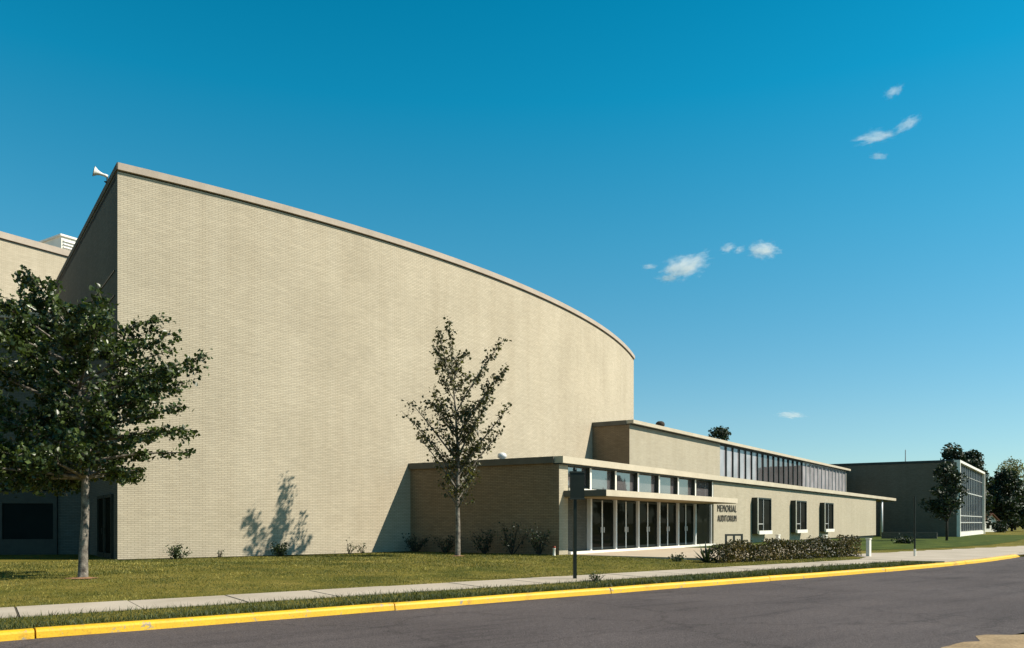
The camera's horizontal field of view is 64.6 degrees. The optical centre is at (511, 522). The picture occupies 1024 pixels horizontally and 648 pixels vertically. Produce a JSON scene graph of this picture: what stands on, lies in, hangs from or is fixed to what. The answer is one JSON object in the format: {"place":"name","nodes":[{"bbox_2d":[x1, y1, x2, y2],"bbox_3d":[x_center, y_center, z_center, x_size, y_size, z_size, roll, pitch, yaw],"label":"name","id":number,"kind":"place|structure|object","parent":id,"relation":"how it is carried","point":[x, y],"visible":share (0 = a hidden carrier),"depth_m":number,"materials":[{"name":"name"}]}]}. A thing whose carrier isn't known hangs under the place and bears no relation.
{"place":"outdoors","nodes":[
{"label":"outdoors","id":0,"kind":"place"},
{"bbox_2d":[0,556,1023,647],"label":"road","id":1,"kind":"structure","parent":0,"point":[937,607],"depth_m":13.10,"materials":[{"name":"grey asphalt"}]},
{"bbox_2d":[0,555,1023,640],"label":"curb","id":2,"kind":"structure","parent":1,"relation":"on","point":[54,631],"depth_m":14.67,"materials":[{"name":"yellow paint"}]},
{"bbox_2d":[0,528,1023,630],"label":"lawn","id":3,"kind":"structure","parent":0,"point":[75,557],"depth_m":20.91,"materials":[{"name":"green plant"}]},
{"bbox_2d":[0,231,70,311],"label":"stage house","id":4,"kind":"structure","parent":3,"relation":"on","point":[40,260],"depth_m":48.73,"materials":[{"name":"beige brick"}]},
{"bbox_2d":[38,233,76,250],"bbox_3d":[-28.783,-17.715,54.130,3.200,1.270,4.400,0,0,33],"label":"louvred roof vent","id":5,"kind":"object","parent":4,"relation":"on","point":[64,241],"visible":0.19,"depth_m":51.88,"materials":[{"name":"white metal"}]},
{"bbox_2d":[0,311,89,554],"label":"shaded brick wing","id":6,"kind":"structure","parent":3,"relation":"on","point":[34,524],"depth_m":33.92,"materials":[{"name":"beige brick"}]},
{"bbox_2d":[0,466,57,554],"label":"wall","id":7,"kind":"structure","parent":6,"relation":"in","point":[28,522],"depth_m":33.89,"materials":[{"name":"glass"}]},
{"bbox_2d":[0,264,212,576],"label":"leafy maple tree","id":8,"kind":"object","parent":3,"relation":"on","point":[38,463],"visible":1,"depth_m":19.31,"materials":[{"name":"green plant"}]},
{"bbox_2d":[164,543,191,558],"bbox_3d":[-12.196,1.071,29.582,0.852,0.726,0.804,0,0,43],"label":"shrub","id":9,"kind":"object","parent":3,"relation":"on","point":[175,552],"visible":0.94,"depth_m":29.45,"materials":[{"name":"green plant"}]},
{"bbox_2d":[118,551,411,559],"bbox_3d":[-6.590,1.322,35.640,20.128,0.001,1.509,0,0,-45],"label":"planting bed","id":10,"kind":"object","parent":3,"relation":"on","point":[243,556],"visible":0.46,"depth_m":31.51,"materials":[{"name":"soil"}]},
{"bbox_2d":[268,540,289,555],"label":"shrub","id":11,"kind":"object","parent":3,"relation":"on","point":[278,550],"visible":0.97,"depth_m":32.06,"materials":[{"name":"green plant"}]},
{"bbox_2d":[54,162,634,559],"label":"auditorium building","id":12,"kind":"structure","parent":3,"relation":"on","point":[315,332],"depth_m":33.65,"materials":[{"name":"beige brick"}]},
{"bbox_2d":[92,167,107,182],"bbox_3d":[-15.482,-13.125,30.513,0.603,0.531,0.382,0,0,-16],"label":"horn loudspeaker","id":13,"kind":"object","parent":12,"relation":"on","point":[96,171],"visible":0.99,"depth_m":30.47,"materials":[{"name":"white paint"}]},
{"bbox_2d":[97,495,103,557],"bbox_3d":[-16.021,0.175,31.566,0.130,2.450,1.500,0,0,-36],"label":"door","id":14,"kind":"structure","parent":12,"relation":"in","point":[100,499],"depth_m":31.76,"materials":[{"name":"metal"}]},
{"bbox_2d":[104,494,113,558],"bbox_3d":[-15.088,0.175,30.266,0.130,2.450,1.500,0,0,-36],"label":"door","id":15,"kind":"structure","parent":12,"relation":"in","point":[109,498],"depth_m":30.17,"materials":[{"name":"metal"}]},
{"bbox_2d":[345,540,357,553],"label":"shrub","id":16,"kind":"object","parent":3,"relation":"on","point":[350,545],"visible":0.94,"depth_m":34.41,"materials":[{"name":"green plant"}]},
{"bbox_2d":[401,532,430,551],"bbox_3d":[-4.280,0.925,36.486,1.329,0.957,1.000,0,0,22],"label":"shrub","id":17,"kind":"object","parent":3,"relation":"on","point":[414,548],"visible":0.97,"depth_m":36.40,"materials":[{"name":"green plant"}]},
{"bbox_2d":[432,535,461,552],"bbox_3d":[-2.785,0.971,35.563,1.305,0.868,1.183,0,0,27],"label":"shrub","id":18,"kind":"object","parent":3,"relation":"on","point":[447,548],"visible":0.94,"depth_m":35.50,"materials":[{"name":"green plant"}]},
{"bbox_2d":[396,315,511,555],"bbox_3d":[-2.260,-3.450,32.133,4.527,9.819,2.593,0,0,0],"label":"slim young tree","id":19,"kind":"object","parent":3,"relation":"on","point":[460,466],"visible":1,"depth_m":32.03,"materials":[{"name":"green plant"}]},
{"bbox_2d":[0,560,934,629],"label":"verge grass","id":20,"kind":"structure","parent":3,"relation":"on","point":[747,573],"depth_m":15.83,"materials":[{"name":"green plant"}]},
{"bbox_2d":[467,528,495,553],"bbox_3d":[-1.251,0.813,34.532,1.315,1.179,1.090,0,0,0],"label":"shrub","id":21,"kind":"object","parent":3,"relation":"on","point":[485,549],"visible":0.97,"depth_m":34.40,"materials":[{"name":"green plant"}]},
{"bbox_2d":[494,520,528,554],"bbox_3d":[0.082,0.642,33.666,1.664,1.521,1.137,0,0,0],"label":"shrub","id":22,"kind":"object","parent":3,"relation":"on","point":[510,547],"visible":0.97,"depth_m":33.71,"materials":[{"name":"green plant"}]},
{"bbox_2d":[525,523,550,554],"bbox_3d":[1.052,0.711,32.997,1.154,1.379,0.932,0,0,0],"label":"shrub","id":23,"kind":"object","parent":3,"relation":"on","point":[540,549],"visible":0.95,"depth_m":32.92,"materials":[{"name":"green plant"}]},
{"bbox_2d":[569,467,584,578],"bbox_3d":[1.657,0.117,20.738,0.410,3.070,0.155,0,0,-7],"label":"street sign","id":24,"kind":"object","parent":3,"relation":"on","point":[576,484],"visible":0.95,"depth_m":20.69,"materials":[{"name":"black metal"}]},
{"bbox_2d":[588,571,604,580],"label":"weed","id":25,"kind":"object","parent":3,"relation":"on","point":[596,577],"visible":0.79,"depth_m":20.00,"materials":[{"name":"green plant"}]},
{"bbox_2d":[408,456,895,554],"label":"entrance wing","id":26,"kind":"structure","parent":3,"relation":"on","point":[624,507],"depth_m":37.42,"materials":[{"name":"beige brick"}]},
{"bbox_2d":[497,452,506,458],"bbox_3d":[-0.450,-2.933,36.600,0.420,0.466,0.424,0,0,0],"label":"roof ventilator","id":27,"kind":"object","parent":26,"relation":"on","point":[501,455],"visible":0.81,"depth_m":36.44,"materials":[{"name":"metal"}]},
{"bbox_2d":[568,466,591,488],"bbox_3d":[2.784,-1.920,34.824,0.330,0.940,1.990,0,0,35],"label":"window","id":28,"kind":"structure","parent":26,"relation":"in","point":[588,471],"depth_m":35.47,"materials":[{"name":"glass"}]},
{"bbox_2d":[592,499,602,549],"bbox_3d":[3.763,0.090,36.130,0.120,2.220,1.126,0,0,35],"label":"door","id":29,"kind":"structure","parent":26,"relation":"in","point":[597,505],"depth_m":36.25,"materials":[{"name":"glass"}]},
{"bbox_2d":[592,468,616,489],"bbox_3d":[4.031,-1.920,36.588,0.330,0.940,2.330,0,0,35],"label":"window","id":30,"kind":"structure","parent":26,"relation":"in","point":[601,479],"depth_m":36.87,"materials":[{"name":"glass"}]},
{"bbox_2d":[602,500,612,548],"bbox_3d":[4.375,0.090,36.996,0.120,2.220,1.077,0,0,35],"label":"door","id":31,"kind":"structure","parent":26,"relation":"in","point":[607,504],"depth_m":37.01,"materials":[{"name":"glass"}]},
{"bbox_2d":[617,501,626,547],"bbox_3d":[5.105,0.090,38.029,0.120,2.220,1.116,0,0,35],"label":"door","id":32,"kind":"structure","parent":26,"relation":"in","point":[621,505],"depth_m":38.13,"materials":[{"name":"glass"}]},
{"bbox_2d":[617,471,638,491],"bbox_3d":[5.370,-1.920,38.482,0.330,0.940,2.310,0,0,35],"label":"window","id":33,"kind":"structure","parent":26,"relation":"in","point":[626,481],"depth_m":38.81,"materials":[{"name":"glass"}]},
{"bbox_2d":[626,501,635,547],"bbox_3d":[5.711,0.090,38.887,0.120,2.220,1.067,0,0,35],"label":"door","id":34,"kind":"structure","parent":26,"relation":"in","point":[631,505],"depth_m":38.97,"materials":[{"name":"glass"}]},
{"bbox_2d":[640,502,647,546],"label":"door","id":35,"kind":"structure","parent":26,"relation":"in","point":[643,505],"depth_m":40.06,"materials":[{"name":"glass"}]},
{"bbox_2d":[639,474,659,492],"bbox_3d":[6.720,-1.920,40.393,0.330,0.940,2.370,0,0,35],"label":"window","id":36,"kind":"structure","parent":26,"relation":"in","point":[647,483],"depth_m":40.77,"materials":[{"name":"glass"}]},
{"bbox_2d":[648,502,656,546],"bbox_3d":[7.070,0.090,40.810,0.120,2.220,1.097,0,0,35],"label":"door","id":37,"kind":"structure","parent":26,"relation":"in","point":[652,506],"depth_m":40.87,"materials":[{"name":"glass"}]},
{"bbox_2d":[660,503,667,545],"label":"door","id":38,"kind":"structure","parent":26,"relation":"in","point":[663,506],"depth_m":41.93,"materials":[{"name":"glass"}]},
{"bbox_2d":[660,476,678,494],"bbox_3d":[8.085,-1.920,42.325,0.330,0.940,2.360,0,0,35],"label":"window","id":39,"kind":"structure","parent":26,"relation":"in","point":[668,485],"depth_m":42.74,"materials":[{"name":"glass"}]},
{"bbox_2d":[667,503,675,544],"bbox_3d":[8.434,0.090,42.739,0.120,2.220,1.092,0,0,35],"label":"door","id":40,"kind":"structure","parent":26,"relation":"in","point":[671,506],"depth_m":42.75,"materials":[{"name":"glass"}]},
{"bbox_2d":[679,504,685,544],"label":"door","id":41,"kind":"structure","parent":26,"relation":"in","point":[682,507],"depth_m":43.92,"materials":[{"name":"glass"}]},
{"bbox_2d":[679,478,695,495],"bbox_3d":[9.442,-1.920,44.244,0.330,0.940,2.340,0,0,35],"label":"window","id":42,"kind":"structure","parent":26,"relation":"in","point":[686,486],"depth_m":44.67,"materials":[{"name":"glass"}]},
{"bbox_2d":[686,504,692,543],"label":"door","id":43,"kind":"structure","parent":26,"relation":"in","point":[689,507],"depth_m":44.69,"materials":[{"name":"glass"}]},
{"bbox_2d":[696,480,712,496],"bbox_3d":[10.850,-1.920,46.236,0.330,0.940,2.540,0,0,35],"label":"window","id":44,"kind":"structure","parent":26,"relation":"in","point":[703,488],"depth_m":46.66,"materials":[{"name":"glass"}]},
{"bbox_2d":[752,497,772,533],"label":"window","id":45,"kind":"structure","parent":26,"relation":"in","point":[761,507],"depth_m":53.08,"materials":[{"name":"glass"}]},
{"bbox_2d":[791,500,807,532],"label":"window","id":46,"kind":"structure","parent":26,"relation":"in","point":[798,508],"depth_m":59.96,"materials":[{"name":"glass"}]},
{"bbox_2d":[820,502,834,531],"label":"window","id":47,"kind":"structure","parent":26,"relation":"in","point":[826,509],"depth_m":66.45,"materials":[{"name":"glass"}]},
{"bbox_2d":[669,552,685,561],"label":"shrub","id":48,"kind":"object","parent":3,"relation":"on","point":[679,558],"visible":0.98,"depth_m":29.55,"materials":[{"name":"green plant"}]},
{"bbox_2d":[567,547,840,560],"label":"forecourt","id":49,"kind":"structure","parent":3,"relation":"on","point":[690,553],"depth_m":34.82,"materials":[{"name":"concrete"}]},
{"bbox_2d":[696,542,718,562],"bbox_3d":[6.983,1.069,29.123,1.064,0.770,1.125,0,0,0],"label":"yucca plant","id":50,"kind":"object","parent":3,"relation":"on","point":[706,558],"visible":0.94,"depth_m":28.96,"materials":[{"name":"green plant"}]},
{"bbox_2d":[708,426,731,440],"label":"roofline tree","id":51,"kind":"object","parent":3,"relation":"on","point":[721,432],"visible":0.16,"depth_m":159.28,"materials":[{"name":"green plant"}]},
{"bbox_2d":[592,419,850,504],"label":"block","id":52,"kind":"structure","parent":3,"relation":"on","point":[636,442],"depth_m":59.61,"materials":[{"name":"beige brick"}]},
{"bbox_2d":[720,444,726,476],"bbox_3d":[16.481,-4.545,63.461,0.180,3.090,1.504,0,0,35],"label":"window","id":53,"kind":"structure","parent":52,"relation":"in","point":[723,448],"depth_m":63.67,"materials":[{"name":"glass"}]},
{"bbox_2d":[727,446,733,477],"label":"window","id":54,"kind":"structure","parent":52,"relation":"in","point":[730,450],"depth_m":64.95,"materials":[{"name":"glass"}]},
{"bbox_2d":[734,447,739,477],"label":"window","id":55,"kind":"structure","parent":52,"relation":"in","point":[736,450],"depth_m":66.06,"materials":[{"name":"glass"}]},
{"bbox_2d":[740,448,745,478],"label":"window","id":56,"kind":"structure","parent":52,"relation":"in","point":[742,451],"depth_m":67.22,"materials":[{"name":"glass"}]},
{"bbox_2d":[746,450,751,479],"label":"window","id":57,"kind":"structure","parent":52,"relation":"in","point":[748,453],"depth_m":68.41,"materials":[{"name":"glass"}]},
{"bbox_2d":[752,451,757,480],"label":"window","id":58,"kind":"structure","parent":52,"relation":"in","point":[754,454],"depth_m":69.66,"materials":[{"name":"glass"}]},
{"bbox_2d":[758,452,763,480],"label":"window","id":59,"kind":"structure","parent":52,"relation":"in","point":[760,455],"depth_m":70.95,"materials":[{"name":"glass"}]},
{"bbox_2d":[764,454,768,481],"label":"window","id":60,"kind":"structure","parent":52,"relation":"in","point":[766,456],"depth_m":72.29,"materials":[{"name":"glass"}]},
{"bbox_2d":[769,455,774,482],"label":"window","id":61,"kind":"structure","parent":52,"relation":"in","point":[771,458],"depth_m":73.45,"materials":[{"name":"glass"}]},
{"bbox_2d":[775,456,779,482],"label":"window","id":62,"kind":"structure","parent":52,"relation":"in","point":[777,459],"depth_m":74.88,"materials":[{"name":"glass"}]},
{"bbox_2d":[780,457,784,483],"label":"window","id":63,"kind":"structure","parent":52,"relation":"in","point":[782,460],"depth_m":76.11,"materials":[{"name":"glass"}]},
{"bbox_2d":[785,458,788,484],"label":"window","id":64,"kind":"structure","parent":52,"relation":"in","point":[786,460],"depth_m":77.14,"materials":[{"name":"glass"}]},
{"bbox_2d":[789,459,793,484],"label":"window","id":65,"kind":"structure","parent":52,"relation":"in","point":[791,462],"depth_m":78.45,"materials":[{"name":"glass"}]},
{"bbox_2d":[794,460,797,485],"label":"window","id":66,"kind":"structure","parent":52,"relation":"in","point":[795,461],"depth_m":79.53,"materials":[{"name":"glass"}]},
{"bbox_2d":[798,461,802,485],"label":"window","id":67,"kind":"structure","parent":52,"relation":"in","point":[800,464],"depth_m":80.94,"materials":[{"name":"glass"}]},
{"bbox_2d":[803,462,806,486],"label":"window","id":68,"kind":"structure","parent":52,"relation":"in","point":[804,463],"depth_m":82.10,"materials":[{"name":"grey glass"}]},
{"bbox_2d":[807,463,810,486],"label":"window","id":69,"kind":"structure","parent":52,"relation":"in","point":[808,464],"depth_m":83.29,"materials":[{"name":"grey glass"}]},
{"bbox_2d":[811,464,814,487],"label":"window","id":70,"kind":"structure","parent":52,"relation":"in","point":[812,465],"depth_m":84.51,"materials":[{"name":"grey glass"}]},
{"bbox_2d":[815,465,818,487],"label":"window","id":71,"kind":"structure","parent":52,"relation":"in","point":[816,466],"depth_m":85.78,"materials":[{"name":"glass"}]},
{"bbox_2d":[819,465,822,488],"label":"window","id":72,"kind":"structure","parent":52,"relation":"in","point":[820,467],"depth_m":87.07,"materials":[{"name":"grey glass"}]},
{"bbox_2d":[823,466,825,488],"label":"window","id":73,"kind":"structure","parent":52,"relation":"in","point":[824,468],"depth_m":88.40,"materials":[{"name":"grey glass"}]},
{"bbox_2d":[826,467,829,489],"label":"window","id":74,"kind":"structure","parent":52,"relation":"in","point":[827,468],"depth_m":89.45,"materials":[{"name":"glass"}]},
{"bbox_2d":[830,468,832,489],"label":"window","id":75,"kind":"structure","parent":52,"relation":"in","point":[831,469],"depth_m":90.85,"materials":[{"name":"grey glass"}]},
{"bbox_2d":[833,468,835,490],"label":"window","id":76,"kind":"structure","parent":52,"relation":"in","point":[834,470],"depth_m":91.95,"materials":[{"name":"glass"}]},
{"bbox_2d":[836,469,839,490],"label":"window","id":77,"kind":"structure","parent":52,"relation":"in","point":[837,471],"depth_m":93.05,"materials":[{"name":"grey glass"}]},
{"bbox_2d":[840,470,842,491],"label":"window","id":78,"kind":"structure","parent":52,"relation":"in","point":[841,471],"depth_m":94.59,"materials":[{"name":"grey glass"}]},
{"bbox_2d":[843,471,845,491],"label":"window","id":79,"kind":"structure","parent":52,"relation":"in","point":[844,472],"depth_m":95.77,"materials":[{"name":"grey glass"}]},
{"bbox_2d":[725,534,742,560],"bbox_3d":[8.375,0.934,30.575,0.827,1.000,0.056,0,0,-21],"label":"open metal frame","id":80,"kind":"object","parent":3,"relation":"on","point":[733,535],"visible":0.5,"depth_m":30.54,"materials":[{"name":"black metal"}]},
{"bbox_2d":[703,534,861,562],"bbox_3d":[10.927,1.001,32.075,9.958,0.996,0.933,0,0,-39],"label":"clipped hedge","id":81,"kind":"object","parent":3,"relation":"on","point":[794,548],"visible":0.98,"depth_m":31.45,"materials":[{"name":"green plant"}]},
{"bbox_2d":[891,533,913,543],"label":"shrub","id":82,"kind":"object","parent":3,"relation":"on","point":[907,540],"visible":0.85,"depth_m":51.35,"materials":[{"name":"green plant"}]},
{"bbox_2d":[831,460,984,536],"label":"classroom block","id":83,"kind":"structure","parent":3,"relation":"on","point":[903,483],"depth_m":95.48,"materials":[{"name":"grey brick"}]},
{"bbox_2d":[962,465,963,531],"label":"window","id":84,"kind":"structure","parent":83,"relation":"in","point":[962,465],"depth_m":96.91,"materials":[{"name":"grey glass"}]},
{"bbox_2d":[964,466,965,531],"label":"window","id":85,"kind":"structure","parent":83,"relation":"in","point":[964,466],"depth_m":98.43,"materials":[{"name":"grey glass"}]},
{"bbox_2d":[966,467,967,531],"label":"window","id":86,"kind":"structure","parent":83,"relation":"in","point":[966,467],"depth_m":100.20,"materials":[{"name":"grey glass"}]},
{"bbox_2d":[968,468,969,530],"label":"window","id":87,"kind":"structure","parent":83,"relation":"in","point":[968,468],"depth_m":101.77,"materials":[{"name":"glass"}]},
{"bbox_2d":[970,469,970,530],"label":"window","id":88,"kind":"structure","parent":83,"relation":"in","point":[970,469],"depth_m":103.28,"materials":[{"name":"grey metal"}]},
{"bbox_2d":[971,469,972,530],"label":"window","id":89,"kind":"structure","parent":83,"relation":"in","point":[971,469],"depth_m":104.19,"materials":[{"name":"glass"}]},
{"bbox_2d":[973,470,974,530],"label":"window","id":90,"kind":"structure","parent":83,"relation":"in","point":[973,470],"depth_m":106.06,"materials":[{"name":"glass"}]},
{"bbox_2d":[975,471,975,530],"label":"window","id":91,"kind":"structure","parent":83,"relation":"in","point":[975,471],"depth_m":108.00,"materials":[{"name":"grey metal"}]},
{"bbox_2d":[976,472,977,530],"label":"window","id":92,"kind":"structure","parent":83,"relation":"in","point":[976,472],"depth_m":109.23,"materials":[{"name":"grey glass"}]},
{"bbox_2d":[978,473,978,530],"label":"window","id":93,"kind":"structure","parent":83,"relation":"in","point":[978,473],"depth_m":111.04,"materials":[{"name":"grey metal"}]},
{"bbox_2d":[979,473,980,530],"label":"window","id":94,"kind":"structure","parent":83,"relation":"in","point":[979,473],"depth_m":112.35,"materials":[{"name":"grey glass"}]},
{"bbox_2d":[981,474,981,529],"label":"window","id":95,"kind":"structure","parent":83,"relation":"in","point":[981,474],"depth_m":114.29,"materials":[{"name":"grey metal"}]},
{"bbox_2d":[881,532,936,538],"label":"wall","id":96,"kind":"structure","parent":3,"relation":"on","point":[919,535],"depth_m":73.76,"materials":[{"name":"concrete"}]},
{"bbox_2d":[918,461,969,540],"bbox_3d":[32.165,-1.510,59.835,3.570,6.121,3.039,0,0,-20],"label":"young tree","id":97,"kind":"object","parent":3,"relation":"on","point":[950,481],"visible":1,"depth_m":59.64,"materials":[{"name":"green plant"}]},
{"bbox_2d":[940,442,966,459],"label":"dark tree","id":98,"kind":"object","parent":3,"relation":"on","point":[950,453],"visible":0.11,"depth_m":139.25,"materials":[{"name":"green plant"}]},
{"bbox_2d":[962,449,995,516],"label":"dark tree","id":99,"kind":"object","parent":3,"relation":"on","point":[973,455],"visible":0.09,"depth_m":138.83,"materials":[{"name":"green plant"}]},
{"bbox_2d":[964,457,993,525],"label":"dark tree","id":100,"kind":"object","parent":3,"relation":"on","point":[977,464],"visible":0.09,"depth_m":136.25,"materials":[{"name":"green plant"}]},
{"bbox_2d":[985,513,999,531],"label":"house","id":101,"kind":"structure","parent":3,"relation":"on","point":[988,528],"depth_m":141.01,"materials":[{"name":"white paint"}]},
{"bbox_2d":[986,519,1010,531],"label":"shrub","id":102,"kind":"object","parent":3,"relation":"on","point":[1000,526],"visible":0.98,"depth_m":133.42,"materials":[{"name":"green plant"}]},
{"bbox_2d":[988,469,1023,529],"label":"dark tree","id":103,"kind":"object","parent":3,"relation":"on","point":[1007,505],"visible":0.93,"depth_m":148.50,"materials":[{"name":"green plant"}]},
{"bbox_2d":[993,456,1023,529],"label":"pale tree","id":104,"kind":"object","parent":3,"relation":"on","point":[1009,465],"visible":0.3,"depth_m":175.68,"materials":[{"name":"green plant"}]},
{"bbox_2d":[1010,487,1023,530],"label":"dark tree","id":105,"kind":"object","parent":3,"relation":"on","point":[1021,512],"visible":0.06,"depth_m":152.36,"materials":[{"name":"green plant"}]},
{"bbox_2d":[0,552,1023,617],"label":"sidewalk","id":106,"kind":"structure","parent":0,"point":[101,606],"depth_m":16.82,"materials":[{"name":"concrete"}]},
{"bbox_2d":[0,0,1023,488],"label":"sky","id":107,"kind":"structure","parent":0,"point":[800,223],"materials":[{"name":"blue"}]},
{"bbox_2d":[694,535,1023,550],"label":"grass bank","id":108,"kind":"structure","parent":0,"point":[878,543],"depth_m":54.59,"materials":[{"name":"green plant"}]},
{"bbox_2d":[852,546,1023,561],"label":"pavement","id":109,"kind":"structure","parent":0,"point":[953,555],"depth_m":36.16,"materials":[{"name":"concrete"}]},
{"bbox_2d":[865,538,871,555],"bbox_3d":[15.120,1.084,34.350,0.190,0.830,0.190,0,0,-39],"label":"white post","id":110,"kind":"object","parent":109,"relation":"on","point":[868,546],"visible":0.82,"depth_m":34.30,"materials":[{"name":"metal"}]},
{"bbox_2d":[913,496,915,555],"bbox_3d":[17.150,0.180,34.500,0.093,2.600,0.093,0,0,0],"label":"thin post","id":111,"kind":"object","parent":109,"relation":"on","point":[914,551],"visible":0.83,"depth_m":34.47,"materials":[{"name":"black metal"}]},
{"bbox_2d":[941,634,1023,647],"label":"sandy shoulder","id":112,"kind":"object","parent":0,"point":[1001,641],"visible":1,"depth_m":10.66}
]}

